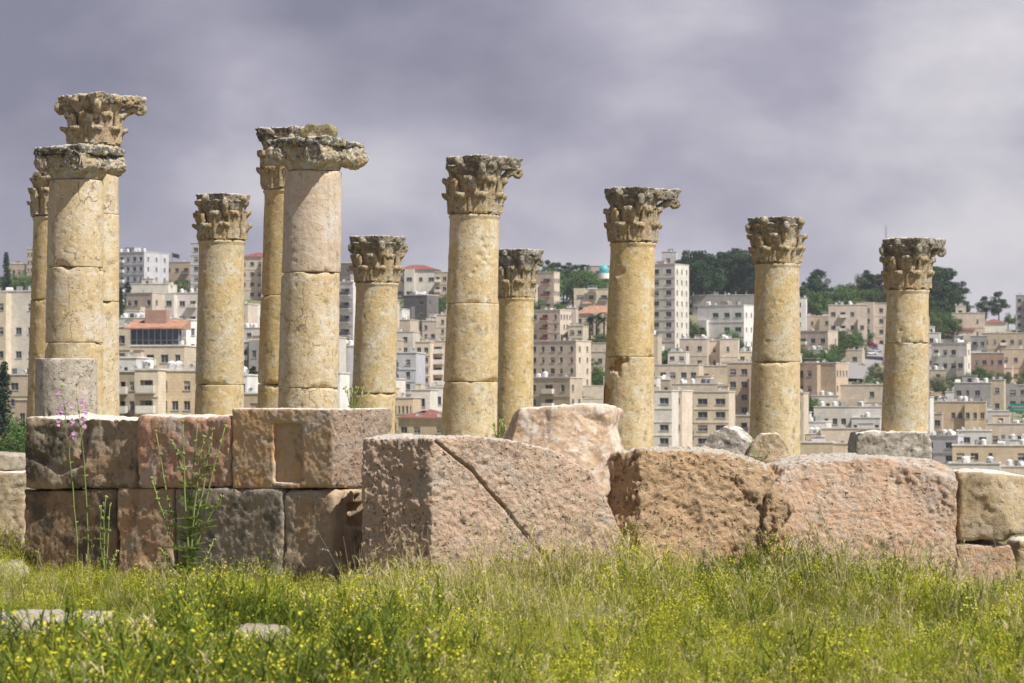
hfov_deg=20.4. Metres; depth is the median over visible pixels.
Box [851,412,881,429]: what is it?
apartment building
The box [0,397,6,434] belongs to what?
cypress tree
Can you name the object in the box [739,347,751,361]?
apartment building
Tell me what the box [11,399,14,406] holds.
window
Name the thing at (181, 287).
broadleaf tree
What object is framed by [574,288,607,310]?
apartment building
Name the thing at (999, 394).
apartment building
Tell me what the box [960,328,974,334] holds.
apartment building
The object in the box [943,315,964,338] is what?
broadleaf tree
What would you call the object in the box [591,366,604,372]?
retaining wall
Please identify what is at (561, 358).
apartment building
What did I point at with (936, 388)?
olive tree
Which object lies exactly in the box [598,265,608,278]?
dome
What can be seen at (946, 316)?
broadleaf tree
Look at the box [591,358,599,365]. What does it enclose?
broadleaf tree
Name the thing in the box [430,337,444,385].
apartment building
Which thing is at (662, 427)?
window
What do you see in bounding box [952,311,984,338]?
apartment building
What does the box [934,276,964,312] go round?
pine tree
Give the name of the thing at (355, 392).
wall weed
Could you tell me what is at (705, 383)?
apartment building
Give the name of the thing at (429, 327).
apartment building
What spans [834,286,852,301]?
broadleaf tree
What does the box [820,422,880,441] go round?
apartment building
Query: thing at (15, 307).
apartment building
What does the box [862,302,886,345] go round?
apartment building
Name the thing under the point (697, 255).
pine tree
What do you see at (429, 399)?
apartment building
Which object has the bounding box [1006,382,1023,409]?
apartment building
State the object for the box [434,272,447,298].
apartment building
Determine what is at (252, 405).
window
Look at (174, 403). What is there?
window
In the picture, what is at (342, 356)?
apartment building
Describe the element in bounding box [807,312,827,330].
apartment building
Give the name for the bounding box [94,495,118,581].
leafy weed
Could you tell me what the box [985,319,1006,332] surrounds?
apartment building
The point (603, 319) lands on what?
palm tree
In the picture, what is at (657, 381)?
apartment building
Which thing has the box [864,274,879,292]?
pine tree
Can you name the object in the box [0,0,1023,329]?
sky
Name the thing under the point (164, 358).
window
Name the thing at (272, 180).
column
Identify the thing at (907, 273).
column
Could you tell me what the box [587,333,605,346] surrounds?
broadleaf tree
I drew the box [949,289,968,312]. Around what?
pine tree
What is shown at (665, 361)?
broadleaf tree
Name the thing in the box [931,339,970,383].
apartment building
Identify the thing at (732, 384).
window
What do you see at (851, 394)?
apartment building
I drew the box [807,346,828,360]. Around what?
apartment building
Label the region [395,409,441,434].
apartment building
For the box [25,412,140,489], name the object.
stone block
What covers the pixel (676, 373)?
apartment building
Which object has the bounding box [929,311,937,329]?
broadleaf tree
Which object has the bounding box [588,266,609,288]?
apartment building
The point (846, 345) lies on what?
broadleaf tree
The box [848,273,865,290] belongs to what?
olive tree
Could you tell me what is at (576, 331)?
apartment building
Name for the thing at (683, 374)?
window
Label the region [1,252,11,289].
cypress tree
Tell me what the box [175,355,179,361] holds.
window
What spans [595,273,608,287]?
broadleaf tree
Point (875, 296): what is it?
broadleaf tree
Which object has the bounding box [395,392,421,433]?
apartment building
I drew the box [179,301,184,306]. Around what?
window
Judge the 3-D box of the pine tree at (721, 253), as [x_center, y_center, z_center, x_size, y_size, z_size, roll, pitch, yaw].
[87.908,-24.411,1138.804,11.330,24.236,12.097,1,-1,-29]
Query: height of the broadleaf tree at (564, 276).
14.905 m
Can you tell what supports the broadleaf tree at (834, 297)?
on the hillside
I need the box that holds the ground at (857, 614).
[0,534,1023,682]
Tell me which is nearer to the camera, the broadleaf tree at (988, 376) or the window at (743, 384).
the window at (743, 384)
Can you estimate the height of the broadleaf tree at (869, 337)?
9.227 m
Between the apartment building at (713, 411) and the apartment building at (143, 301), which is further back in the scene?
the apartment building at (143, 301)
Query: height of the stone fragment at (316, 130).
0.268 m
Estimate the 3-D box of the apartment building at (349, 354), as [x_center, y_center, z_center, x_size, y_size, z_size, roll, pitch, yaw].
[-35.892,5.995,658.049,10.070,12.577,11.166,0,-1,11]
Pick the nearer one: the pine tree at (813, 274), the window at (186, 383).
the window at (186, 383)
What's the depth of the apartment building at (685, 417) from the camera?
561.07 m
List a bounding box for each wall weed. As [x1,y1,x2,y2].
[343,386,369,408]
[492,419,505,437]
[749,442,770,461]
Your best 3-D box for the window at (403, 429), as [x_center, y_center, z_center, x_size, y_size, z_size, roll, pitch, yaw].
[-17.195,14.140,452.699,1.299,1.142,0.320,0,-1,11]
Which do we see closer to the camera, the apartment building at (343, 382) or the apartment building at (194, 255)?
the apartment building at (343, 382)
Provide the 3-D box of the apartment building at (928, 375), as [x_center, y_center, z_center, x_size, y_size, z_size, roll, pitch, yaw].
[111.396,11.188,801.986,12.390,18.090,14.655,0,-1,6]
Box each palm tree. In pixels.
[581,316,598,339]
[587,312,606,339]
[595,317,606,336]
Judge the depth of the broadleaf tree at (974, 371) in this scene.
909.01 m
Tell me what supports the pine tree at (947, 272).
on the hillside
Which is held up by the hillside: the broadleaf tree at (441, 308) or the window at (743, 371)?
the broadleaf tree at (441, 308)
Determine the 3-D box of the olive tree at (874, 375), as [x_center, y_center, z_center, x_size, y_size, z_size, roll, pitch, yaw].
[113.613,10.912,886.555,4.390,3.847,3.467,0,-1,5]
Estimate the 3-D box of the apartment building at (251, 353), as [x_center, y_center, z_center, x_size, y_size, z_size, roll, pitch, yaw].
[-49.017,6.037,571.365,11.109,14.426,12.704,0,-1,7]
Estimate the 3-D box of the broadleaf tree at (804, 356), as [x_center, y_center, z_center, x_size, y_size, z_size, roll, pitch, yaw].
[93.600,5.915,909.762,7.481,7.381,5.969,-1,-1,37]
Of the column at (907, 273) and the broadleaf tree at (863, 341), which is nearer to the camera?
the column at (907, 273)
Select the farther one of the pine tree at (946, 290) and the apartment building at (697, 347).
the pine tree at (946, 290)
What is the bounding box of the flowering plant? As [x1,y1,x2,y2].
[56,382,90,572]
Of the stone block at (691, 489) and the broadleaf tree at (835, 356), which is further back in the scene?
the broadleaf tree at (835, 356)
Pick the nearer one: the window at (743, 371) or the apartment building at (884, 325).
the window at (743, 371)
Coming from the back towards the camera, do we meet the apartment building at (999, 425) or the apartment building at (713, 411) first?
the apartment building at (999, 425)
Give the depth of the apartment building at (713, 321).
961.12 m
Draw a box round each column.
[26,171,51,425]
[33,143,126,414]
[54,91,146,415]
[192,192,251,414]
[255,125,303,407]
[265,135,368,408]
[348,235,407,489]
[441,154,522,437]
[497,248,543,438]
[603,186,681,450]
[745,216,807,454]
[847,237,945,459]
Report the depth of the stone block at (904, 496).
26.33 m
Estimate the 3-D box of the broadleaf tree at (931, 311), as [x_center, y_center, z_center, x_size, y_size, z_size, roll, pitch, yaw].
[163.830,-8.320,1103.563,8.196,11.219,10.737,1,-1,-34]
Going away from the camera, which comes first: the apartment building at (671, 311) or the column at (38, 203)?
the column at (38, 203)
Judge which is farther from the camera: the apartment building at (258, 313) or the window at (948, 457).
the apartment building at (258, 313)
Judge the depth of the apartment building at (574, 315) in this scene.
911.67 m
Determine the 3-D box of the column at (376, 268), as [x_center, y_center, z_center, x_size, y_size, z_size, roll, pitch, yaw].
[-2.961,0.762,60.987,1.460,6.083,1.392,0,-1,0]
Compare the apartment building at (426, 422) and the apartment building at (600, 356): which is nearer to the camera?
the apartment building at (426, 422)
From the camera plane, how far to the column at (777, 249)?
56.61 m
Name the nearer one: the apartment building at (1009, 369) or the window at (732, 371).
the window at (732, 371)
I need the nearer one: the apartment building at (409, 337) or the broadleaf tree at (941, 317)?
the apartment building at (409, 337)
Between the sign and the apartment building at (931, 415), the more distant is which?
the apartment building at (931, 415)
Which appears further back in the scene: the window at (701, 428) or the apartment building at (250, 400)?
the window at (701, 428)
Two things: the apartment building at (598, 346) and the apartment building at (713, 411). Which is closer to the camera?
the apartment building at (713, 411)
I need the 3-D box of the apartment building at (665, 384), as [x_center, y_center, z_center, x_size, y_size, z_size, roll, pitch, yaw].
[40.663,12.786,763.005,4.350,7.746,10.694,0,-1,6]
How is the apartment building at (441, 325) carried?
on the hillside
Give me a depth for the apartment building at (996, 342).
1016.37 m
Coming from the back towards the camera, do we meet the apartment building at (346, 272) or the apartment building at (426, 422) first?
the apartment building at (346, 272)
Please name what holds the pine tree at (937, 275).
on the hillside
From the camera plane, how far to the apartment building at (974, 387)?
790.29 m
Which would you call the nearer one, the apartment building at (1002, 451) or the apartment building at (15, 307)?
the apartment building at (1002, 451)
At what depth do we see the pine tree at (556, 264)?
1150.02 m
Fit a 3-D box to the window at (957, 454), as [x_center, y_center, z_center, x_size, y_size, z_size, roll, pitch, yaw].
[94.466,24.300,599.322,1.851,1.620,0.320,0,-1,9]
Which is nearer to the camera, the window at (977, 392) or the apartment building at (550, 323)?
the window at (977, 392)
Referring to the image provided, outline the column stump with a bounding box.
[35,358,97,416]
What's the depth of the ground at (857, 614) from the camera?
21.20 m
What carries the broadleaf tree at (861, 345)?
on the hillside
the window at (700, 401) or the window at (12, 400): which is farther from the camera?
the window at (700, 401)
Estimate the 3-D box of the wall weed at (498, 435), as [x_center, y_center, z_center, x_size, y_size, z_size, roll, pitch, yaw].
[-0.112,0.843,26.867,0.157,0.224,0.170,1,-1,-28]
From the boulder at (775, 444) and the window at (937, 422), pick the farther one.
the window at (937, 422)
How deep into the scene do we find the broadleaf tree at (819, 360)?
906.42 m
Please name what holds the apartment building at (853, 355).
on the hillside
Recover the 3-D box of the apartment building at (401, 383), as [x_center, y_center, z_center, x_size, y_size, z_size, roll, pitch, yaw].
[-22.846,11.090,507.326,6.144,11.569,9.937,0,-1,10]
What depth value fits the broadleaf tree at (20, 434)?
327.52 m
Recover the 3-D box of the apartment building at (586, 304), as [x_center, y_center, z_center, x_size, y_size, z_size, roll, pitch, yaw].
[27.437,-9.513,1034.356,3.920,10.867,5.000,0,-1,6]
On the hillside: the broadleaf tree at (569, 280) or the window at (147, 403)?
the broadleaf tree at (569, 280)
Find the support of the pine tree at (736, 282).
on the hillside
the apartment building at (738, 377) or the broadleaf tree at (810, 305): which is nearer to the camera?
the apartment building at (738, 377)
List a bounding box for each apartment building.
[0,285,30,384]
[7,262,26,288]
[7,368,27,411]
[14,399,26,424]
[26,247,32,277]
[119,247,168,302]
[119,310,182,325]
[119,319,136,356]
[119,349,152,370]
[119,365,137,416]
[124,310,195,369]
[125,290,166,312]
[131,278,176,292]
[133,359,169,416]
[164,288,197,318]
[164,361,195,414]
[169,260,190,287]
[170,314,196,345]
[190,242,198,291]
[243,366,259,392]
[244,253,262,299]
[244,301,257,326]
[244,323,259,339]
[244,335,259,373]
[244,388,257,407]
[247,301,260,326]
[335,372,350,407]
[338,337,346,371]
[339,279,355,344]
[340,262,353,281]
[346,340,353,386]
[350,387,399,404]
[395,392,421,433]
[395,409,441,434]
[396,348,425,396]
[396,378,406,396]
[397,302,399,328]
[397,329,420,351]
[397,339,404,351]
[398,265,440,298]
[400,306,409,318]
[400,316,419,331]
[401,291,438,318]
[410,382,437,410]
[414,336,434,388]
[422,314,435,339]
[428,382,443,411]
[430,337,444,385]
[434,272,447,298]
[436,312,446,339]
[533,270,559,309]
[533,306,571,340]
[533,337,591,390]
[533,371,582,406]
[565,305,578,324]
[567,323,588,340]
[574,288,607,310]
[578,306,607,335]
[582,300,592,308]
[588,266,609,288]
[591,342,605,350]
[591,349,605,365]
[603,376,660,396]
[654,261,688,349]
[654,330,661,363]
[654,361,703,382]
[654,387,678,447]
[661,375,671,389]
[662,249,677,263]
[667,348,689,363]
[671,375,723,403]
[678,386,692,446]
[679,334,710,364]
[692,291,753,314]
[693,385,735,446]
[696,301,753,349]
[699,362,726,384]
[709,338,719,364]
[719,334,739,364]
[727,359,751,414]
[735,411,749,433]
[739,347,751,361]
[800,295,806,330]
[800,328,838,352]
[800,358,847,398]
[800,389,808,440]
[800,437,833,454]
[805,427,820,440]
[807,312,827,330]
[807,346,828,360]
[809,412,831,432]
[811,391,838,409]
[813,401,881,427]
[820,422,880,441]
[828,301,866,349]
[833,440,847,452]
[839,381,882,405]
[846,347,864,362]
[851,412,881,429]
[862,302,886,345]
[881,396,933,434]
[883,317,929,359]
[928,326,940,368]
[928,353,929,394]
[928,429,963,464]
[929,365,945,386]
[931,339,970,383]
[934,410,943,434]
[935,396,986,434]
[945,387,953,398]
[948,456,1000,470]
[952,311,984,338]
[952,439,1023,464]
[953,332,986,351]
[953,375,991,406]
[955,303,965,312]
[956,427,992,443]
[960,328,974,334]
[971,350,1003,379]
[982,331,1023,351]
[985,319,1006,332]
[986,414,1023,443]
[987,407,1008,418]
[989,377,1005,409]
[998,346,1023,381]
[998,459,1023,474]
[1000,434,1023,443]
[1004,364,1012,383]
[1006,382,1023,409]
[1016,293,1023,332]
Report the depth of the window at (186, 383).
388.72 m
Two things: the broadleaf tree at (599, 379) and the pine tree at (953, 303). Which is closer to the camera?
the broadleaf tree at (599, 379)
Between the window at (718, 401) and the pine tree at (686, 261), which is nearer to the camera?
the window at (718, 401)
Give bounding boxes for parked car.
[866,351,877,354]
[869,348,882,351]
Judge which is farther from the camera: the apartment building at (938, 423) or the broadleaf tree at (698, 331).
the broadleaf tree at (698, 331)
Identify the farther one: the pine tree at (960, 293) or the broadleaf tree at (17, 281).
the pine tree at (960, 293)
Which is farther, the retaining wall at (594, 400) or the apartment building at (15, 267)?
the apartment building at (15, 267)
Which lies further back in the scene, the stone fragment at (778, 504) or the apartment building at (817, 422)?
the apartment building at (817, 422)
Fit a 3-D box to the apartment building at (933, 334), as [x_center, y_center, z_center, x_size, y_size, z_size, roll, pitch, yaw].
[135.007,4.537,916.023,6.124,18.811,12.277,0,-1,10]
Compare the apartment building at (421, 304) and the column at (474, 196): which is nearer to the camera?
the column at (474, 196)
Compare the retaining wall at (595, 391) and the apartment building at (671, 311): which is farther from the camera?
the apartment building at (671, 311)
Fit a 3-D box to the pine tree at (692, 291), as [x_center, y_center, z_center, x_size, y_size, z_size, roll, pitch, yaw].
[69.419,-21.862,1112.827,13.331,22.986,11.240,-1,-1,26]
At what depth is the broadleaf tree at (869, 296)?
1139.84 m
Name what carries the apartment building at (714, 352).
on the hillside
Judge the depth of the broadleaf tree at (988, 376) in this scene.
899.25 m
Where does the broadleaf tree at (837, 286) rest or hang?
on the hillside
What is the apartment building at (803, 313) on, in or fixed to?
on the hillside
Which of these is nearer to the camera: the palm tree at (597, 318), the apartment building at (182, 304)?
the apartment building at (182, 304)
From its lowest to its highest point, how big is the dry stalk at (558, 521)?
0.956 m
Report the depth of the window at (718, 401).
574.77 m
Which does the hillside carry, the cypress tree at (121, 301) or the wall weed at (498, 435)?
the cypress tree at (121, 301)
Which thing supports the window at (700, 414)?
in the apartment building at (713, 411)
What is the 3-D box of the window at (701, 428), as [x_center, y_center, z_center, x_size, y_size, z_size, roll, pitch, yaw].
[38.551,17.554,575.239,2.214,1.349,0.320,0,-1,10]
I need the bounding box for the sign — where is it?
[1010,403,1023,425]
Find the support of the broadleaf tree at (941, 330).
on the hillside
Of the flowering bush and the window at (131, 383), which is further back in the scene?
the flowering bush
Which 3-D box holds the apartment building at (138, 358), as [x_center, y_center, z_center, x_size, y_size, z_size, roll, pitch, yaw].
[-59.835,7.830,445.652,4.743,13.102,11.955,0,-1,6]
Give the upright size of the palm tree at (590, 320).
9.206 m
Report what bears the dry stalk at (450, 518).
on the ground at (857, 614)
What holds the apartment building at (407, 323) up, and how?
on the hillside
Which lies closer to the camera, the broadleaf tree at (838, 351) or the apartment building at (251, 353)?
the apartment building at (251, 353)
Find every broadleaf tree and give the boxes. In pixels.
[0,416,25,450]
[0,431,24,452]
[8,276,24,289]
[10,270,30,289]
[21,274,31,285]
[177,279,189,292]
[248,366,257,373]
[439,296,445,312]
[534,300,545,309]
[550,267,566,288]
[551,301,563,308]
[560,279,565,299]
[561,273,577,303]
[563,273,577,297]
[564,269,598,298]
[565,277,588,298]
[580,269,603,288]
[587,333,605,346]
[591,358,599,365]
[591,365,604,376]
[591,371,604,384]
[593,276,606,288]
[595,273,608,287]
[662,350,667,363]
[689,324,707,336]
[716,329,742,342]
[800,349,814,361]
[802,288,823,315]
[804,349,820,360]
[807,293,830,315]
[807,355,827,361]
[809,397,819,416]
[816,348,835,361]
[819,291,834,309]
[828,343,846,361]
[828,349,839,361]
[830,285,845,301]
[831,290,846,301]
[833,287,861,304]
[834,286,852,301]
[838,331,852,345]
[838,335,847,346]
[838,340,853,355]
[839,328,852,343]
[842,282,853,293]
[845,290,861,303]
[847,328,862,345]
[850,336,870,348]
[851,286,866,300]
[853,342,867,355]
[860,289,875,302]
[867,291,881,302]
[867,323,876,339]
[874,285,886,302]
[929,306,942,320]
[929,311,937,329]
[930,318,949,337]
[933,309,949,337]
[939,311,959,339]
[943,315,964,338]
[971,365,985,375]
[971,366,986,379]
[976,369,992,379]
[983,370,1000,379]
[1004,313,1013,328]
[1012,378,1023,383]
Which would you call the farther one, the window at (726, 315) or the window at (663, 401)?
the window at (726, 315)
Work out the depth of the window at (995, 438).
686.23 m
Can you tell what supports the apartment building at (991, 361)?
on the hillside
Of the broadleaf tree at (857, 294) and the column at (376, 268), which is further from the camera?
the broadleaf tree at (857, 294)
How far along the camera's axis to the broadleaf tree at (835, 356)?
927.13 m
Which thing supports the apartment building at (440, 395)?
on the hillside
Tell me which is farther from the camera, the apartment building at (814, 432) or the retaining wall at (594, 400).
the retaining wall at (594, 400)
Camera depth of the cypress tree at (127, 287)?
965.62 m
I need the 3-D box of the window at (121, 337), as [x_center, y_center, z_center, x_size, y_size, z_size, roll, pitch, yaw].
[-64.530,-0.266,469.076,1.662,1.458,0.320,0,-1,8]
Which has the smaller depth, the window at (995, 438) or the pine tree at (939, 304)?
the window at (995, 438)
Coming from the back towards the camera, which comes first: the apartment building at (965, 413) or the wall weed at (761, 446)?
the apartment building at (965, 413)
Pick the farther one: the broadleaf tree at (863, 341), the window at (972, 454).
the broadleaf tree at (863, 341)
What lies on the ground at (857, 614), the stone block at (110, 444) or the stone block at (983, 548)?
the stone block at (983, 548)
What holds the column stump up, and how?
on the stone block at (110, 444)
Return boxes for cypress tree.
[0,361,14,440]
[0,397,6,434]
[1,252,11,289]
[119,287,124,314]
[123,281,131,312]
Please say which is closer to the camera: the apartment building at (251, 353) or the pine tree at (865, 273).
the apartment building at (251, 353)
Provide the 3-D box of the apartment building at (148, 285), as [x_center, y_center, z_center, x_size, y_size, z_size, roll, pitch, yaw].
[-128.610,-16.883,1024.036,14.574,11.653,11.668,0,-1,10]
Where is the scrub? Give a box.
[4,298,1023,432]
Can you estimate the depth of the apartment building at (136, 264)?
1036.14 m
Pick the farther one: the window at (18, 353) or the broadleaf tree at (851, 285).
the broadleaf tree at (851, 285)
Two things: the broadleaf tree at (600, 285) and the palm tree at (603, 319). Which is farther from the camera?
the broadleaf tree at (600, 285)
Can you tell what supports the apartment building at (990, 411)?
on the hillside
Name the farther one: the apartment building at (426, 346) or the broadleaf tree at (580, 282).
the broadleaf tree at (580, 282)
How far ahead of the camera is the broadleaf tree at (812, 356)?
908.13 m
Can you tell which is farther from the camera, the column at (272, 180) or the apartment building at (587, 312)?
the apartment building at (587, 312)
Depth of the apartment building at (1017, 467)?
548.74 m
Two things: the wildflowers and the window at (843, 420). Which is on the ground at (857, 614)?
the wildflowers
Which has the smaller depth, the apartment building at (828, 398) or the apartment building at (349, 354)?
the apartment building at (349, 354)
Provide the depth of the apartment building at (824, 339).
940.78 m
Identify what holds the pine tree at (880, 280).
on the hillside
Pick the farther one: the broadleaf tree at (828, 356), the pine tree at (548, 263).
the pine tree at (548, 263)
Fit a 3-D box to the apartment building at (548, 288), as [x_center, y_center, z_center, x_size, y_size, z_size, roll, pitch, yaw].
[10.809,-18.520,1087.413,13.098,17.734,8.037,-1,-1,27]
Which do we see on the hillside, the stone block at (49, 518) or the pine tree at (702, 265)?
the pine tree at (702, 265)
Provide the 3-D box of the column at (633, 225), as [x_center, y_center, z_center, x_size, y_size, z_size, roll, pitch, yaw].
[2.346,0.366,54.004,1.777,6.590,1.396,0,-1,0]
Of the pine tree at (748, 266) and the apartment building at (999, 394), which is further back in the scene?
the pine tree at (748, 266)
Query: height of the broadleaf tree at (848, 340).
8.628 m
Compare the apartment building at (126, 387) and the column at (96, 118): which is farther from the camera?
the apartment building at (126, 387)
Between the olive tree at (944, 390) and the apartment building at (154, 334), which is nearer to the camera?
the apartment building at (154, 334)
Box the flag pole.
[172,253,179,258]
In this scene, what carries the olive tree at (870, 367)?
on the hillside
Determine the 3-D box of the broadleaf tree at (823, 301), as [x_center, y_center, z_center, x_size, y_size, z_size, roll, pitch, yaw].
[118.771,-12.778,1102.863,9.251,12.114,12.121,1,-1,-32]
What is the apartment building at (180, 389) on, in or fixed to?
on the hillside
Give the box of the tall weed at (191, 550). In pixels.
[150,418,226,582]
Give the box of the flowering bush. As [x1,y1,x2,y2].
[867,340,877,348]
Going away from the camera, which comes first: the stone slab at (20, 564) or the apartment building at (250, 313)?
the stone slab at (20, 564)
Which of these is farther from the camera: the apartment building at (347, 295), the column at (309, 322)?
the apartment building at (347, 295)
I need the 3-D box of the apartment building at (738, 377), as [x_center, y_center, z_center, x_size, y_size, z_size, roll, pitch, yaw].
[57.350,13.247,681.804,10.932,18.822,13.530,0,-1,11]
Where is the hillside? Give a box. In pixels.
[0,288,1023,466]
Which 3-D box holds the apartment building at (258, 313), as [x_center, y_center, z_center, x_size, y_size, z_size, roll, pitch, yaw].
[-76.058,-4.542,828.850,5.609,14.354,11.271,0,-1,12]
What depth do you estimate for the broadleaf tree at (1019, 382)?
899.14 m
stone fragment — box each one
[299,124,337,137]
[760,480,794,567]
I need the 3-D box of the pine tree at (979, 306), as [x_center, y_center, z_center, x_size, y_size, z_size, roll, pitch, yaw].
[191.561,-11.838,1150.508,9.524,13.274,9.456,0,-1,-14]
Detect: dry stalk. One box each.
[441,481,470,570]
[549,488,577,571]
[631,470,657,560]
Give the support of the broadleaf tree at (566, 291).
on the hillside
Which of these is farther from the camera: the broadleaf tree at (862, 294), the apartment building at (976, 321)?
the broadleaf tree at (862, 294)
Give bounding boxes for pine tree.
[541,260,555,271]
[551,262,561,271]
[560,262,573,273]
[580,264,590,273]
[678,256,707,301]
[681,249,714,293]
[681,259,702,309]
[689,263,716,294]
[690,253,727,294]
[707,258,730,294]
[712,259,735,293]
[716,252,735,291]
[717,250,732,294]
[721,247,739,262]
[729,252,744,290]
[729,259,754,291]
[730,253,754,294]
[733,262,754,294]
[738,249,750,254]
[799,278,819,300]
[803,268,828,294]
[814,271,830,291]
[858,270,880,294]
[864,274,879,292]
[871,275,882,293]
[875,274,883,291]
[929,268,957,314]
[929,271,943,309]
[930,270,952,313]
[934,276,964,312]
[942,281,966,313]
[949,281,971,303]
[949,286,966,310]
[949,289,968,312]
[963,301,974,312]
[975,296,998,320]
[987,291,1010,319]
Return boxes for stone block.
[0,451,25,470]
[0,470,34,549]
[24,488,119,573]
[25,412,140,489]
[117,487,177,577]
[137,414,232,488]
[176,487,326,582]
[232,408,392,488]
[284,488,362,581]
[607,445,776,573]
[766,452,957,579]
[952,539,1015,583]
[953,468,1023,541]
[1007,536,1023,578]
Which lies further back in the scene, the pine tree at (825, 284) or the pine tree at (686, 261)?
the pine tree at (825, 284)
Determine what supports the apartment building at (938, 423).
on the hillside
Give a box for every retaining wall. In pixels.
[582,398,603,403]
[583,385,603,397]
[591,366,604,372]
[930,392,942,396]
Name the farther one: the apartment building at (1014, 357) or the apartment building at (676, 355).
the apartment building at (1014, 357)
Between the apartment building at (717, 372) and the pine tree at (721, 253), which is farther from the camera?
the pine tree at (721, 253)
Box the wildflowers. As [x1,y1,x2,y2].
[0,518,1023,682]
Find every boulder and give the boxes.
[504,403,623,496]
[700,426,753,454]
[746,433,790,463]
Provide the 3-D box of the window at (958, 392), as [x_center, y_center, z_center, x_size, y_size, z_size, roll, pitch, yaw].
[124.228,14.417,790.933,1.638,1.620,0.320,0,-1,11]
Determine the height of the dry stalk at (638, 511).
1.115 m
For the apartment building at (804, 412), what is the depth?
624.11 m
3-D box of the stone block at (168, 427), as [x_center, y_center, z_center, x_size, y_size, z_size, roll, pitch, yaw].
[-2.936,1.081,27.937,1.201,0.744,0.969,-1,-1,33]
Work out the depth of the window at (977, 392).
790.04 m
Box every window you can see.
[11,383,18,390]
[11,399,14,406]
[15,327,21,334]
[15,351,21,358]
[20,413,24,423]
[119,335,124,343]
[128,401,133,410]
[130,382,133,390]
[145,401,151,405]
[160,355,167,363]
[171,401,178,410]
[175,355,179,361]
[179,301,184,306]
[183,381,190,390]
[183,401,190,410]
[250,403,256,407]
[400,427,406,433]
[413,427,420,433]
[421,398,425,407]
[428,277,433,281]
[435,427,440,433]
[659,398,668,404]
[659,438,668,444]
[660,425,668,430]
[681,372,686,377]
[691,372,695,377]
[697,425,707,431]
[697,438,706,444]
[698,399,706,404]
[698,412,706,417]
[716,399,724,404]
[716,412,724,417]
[716,425,724,430]
[724,313,729,317]
[730,369,735,374]
[730,382,735,387]
[735,327,740,331]
[741,369,746,374]
[741,382,746,387]
[741,394,747,400]
[741,407,746,412]
[841,418,845,424]
[934,420,940,426]
[945,442,952,448]
[945,455,951,461]
[956,390,960,395]
[956,453,963,460]
[964,437,969,442]
[971,453,978,460]
[975,390,979,395]
[992,436,997,442]
[1018,453,1023,460]
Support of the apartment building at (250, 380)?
on the hillside
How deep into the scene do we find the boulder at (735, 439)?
27.90 m
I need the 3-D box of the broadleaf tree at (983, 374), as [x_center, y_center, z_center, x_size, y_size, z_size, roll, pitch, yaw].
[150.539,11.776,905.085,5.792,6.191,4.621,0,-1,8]
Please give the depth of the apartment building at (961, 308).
1098.54 m
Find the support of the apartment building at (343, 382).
on the hillside
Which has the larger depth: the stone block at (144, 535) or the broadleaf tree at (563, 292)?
the broadleaf tree at (563, 292)
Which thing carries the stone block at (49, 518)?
on the ground at (857, 614)
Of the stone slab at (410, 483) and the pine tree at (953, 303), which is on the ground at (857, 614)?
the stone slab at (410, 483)
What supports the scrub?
on the hillside
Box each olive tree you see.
[413,317,421,330]
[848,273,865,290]
[865,369,875,378]
[867,365,879,371]
[870,370,878,378]
[929,375,944,391]
[930,382,945,391]
[933,375,951,384]
[940,385,948,395]
[945,375,961,387]
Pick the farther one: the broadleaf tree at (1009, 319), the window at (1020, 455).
the broadleaf tree at (1009, 319)
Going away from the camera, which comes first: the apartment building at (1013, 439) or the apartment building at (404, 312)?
the apartment building at (1013, 439)
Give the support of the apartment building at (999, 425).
on the hillside
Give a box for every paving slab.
[1,609,63,637]
[45,610,112,637]
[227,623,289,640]
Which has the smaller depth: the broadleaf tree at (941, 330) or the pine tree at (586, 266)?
the broadleaf tree at (941, 330)
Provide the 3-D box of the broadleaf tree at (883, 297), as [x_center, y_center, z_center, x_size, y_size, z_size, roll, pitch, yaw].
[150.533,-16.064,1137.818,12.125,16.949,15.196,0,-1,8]
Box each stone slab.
[0,559,29,575]
[361,433,622,584]
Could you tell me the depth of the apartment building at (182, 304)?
826.45 m
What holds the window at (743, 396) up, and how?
in the apartment building at (738, 377)
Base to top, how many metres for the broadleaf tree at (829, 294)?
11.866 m
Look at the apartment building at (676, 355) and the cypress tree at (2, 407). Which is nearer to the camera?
the cypress tree at (2, 407)
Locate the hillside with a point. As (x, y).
(693, 318)
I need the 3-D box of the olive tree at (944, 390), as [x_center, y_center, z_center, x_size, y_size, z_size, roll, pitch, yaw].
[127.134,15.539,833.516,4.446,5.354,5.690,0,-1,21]
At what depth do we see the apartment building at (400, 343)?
675.68 m
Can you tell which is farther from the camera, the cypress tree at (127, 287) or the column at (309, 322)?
the cypress tree at (127, 287)
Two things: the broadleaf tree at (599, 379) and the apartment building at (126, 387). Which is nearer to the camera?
the apartment building at (126, 387)
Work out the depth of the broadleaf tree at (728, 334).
944.95 m
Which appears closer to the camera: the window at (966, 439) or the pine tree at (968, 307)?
the window at (966, 439)
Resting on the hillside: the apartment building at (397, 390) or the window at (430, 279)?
the apartment building at (397, 390)
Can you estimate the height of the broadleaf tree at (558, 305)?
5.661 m
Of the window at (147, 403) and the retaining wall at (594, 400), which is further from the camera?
the retaining wall at (594, 400)

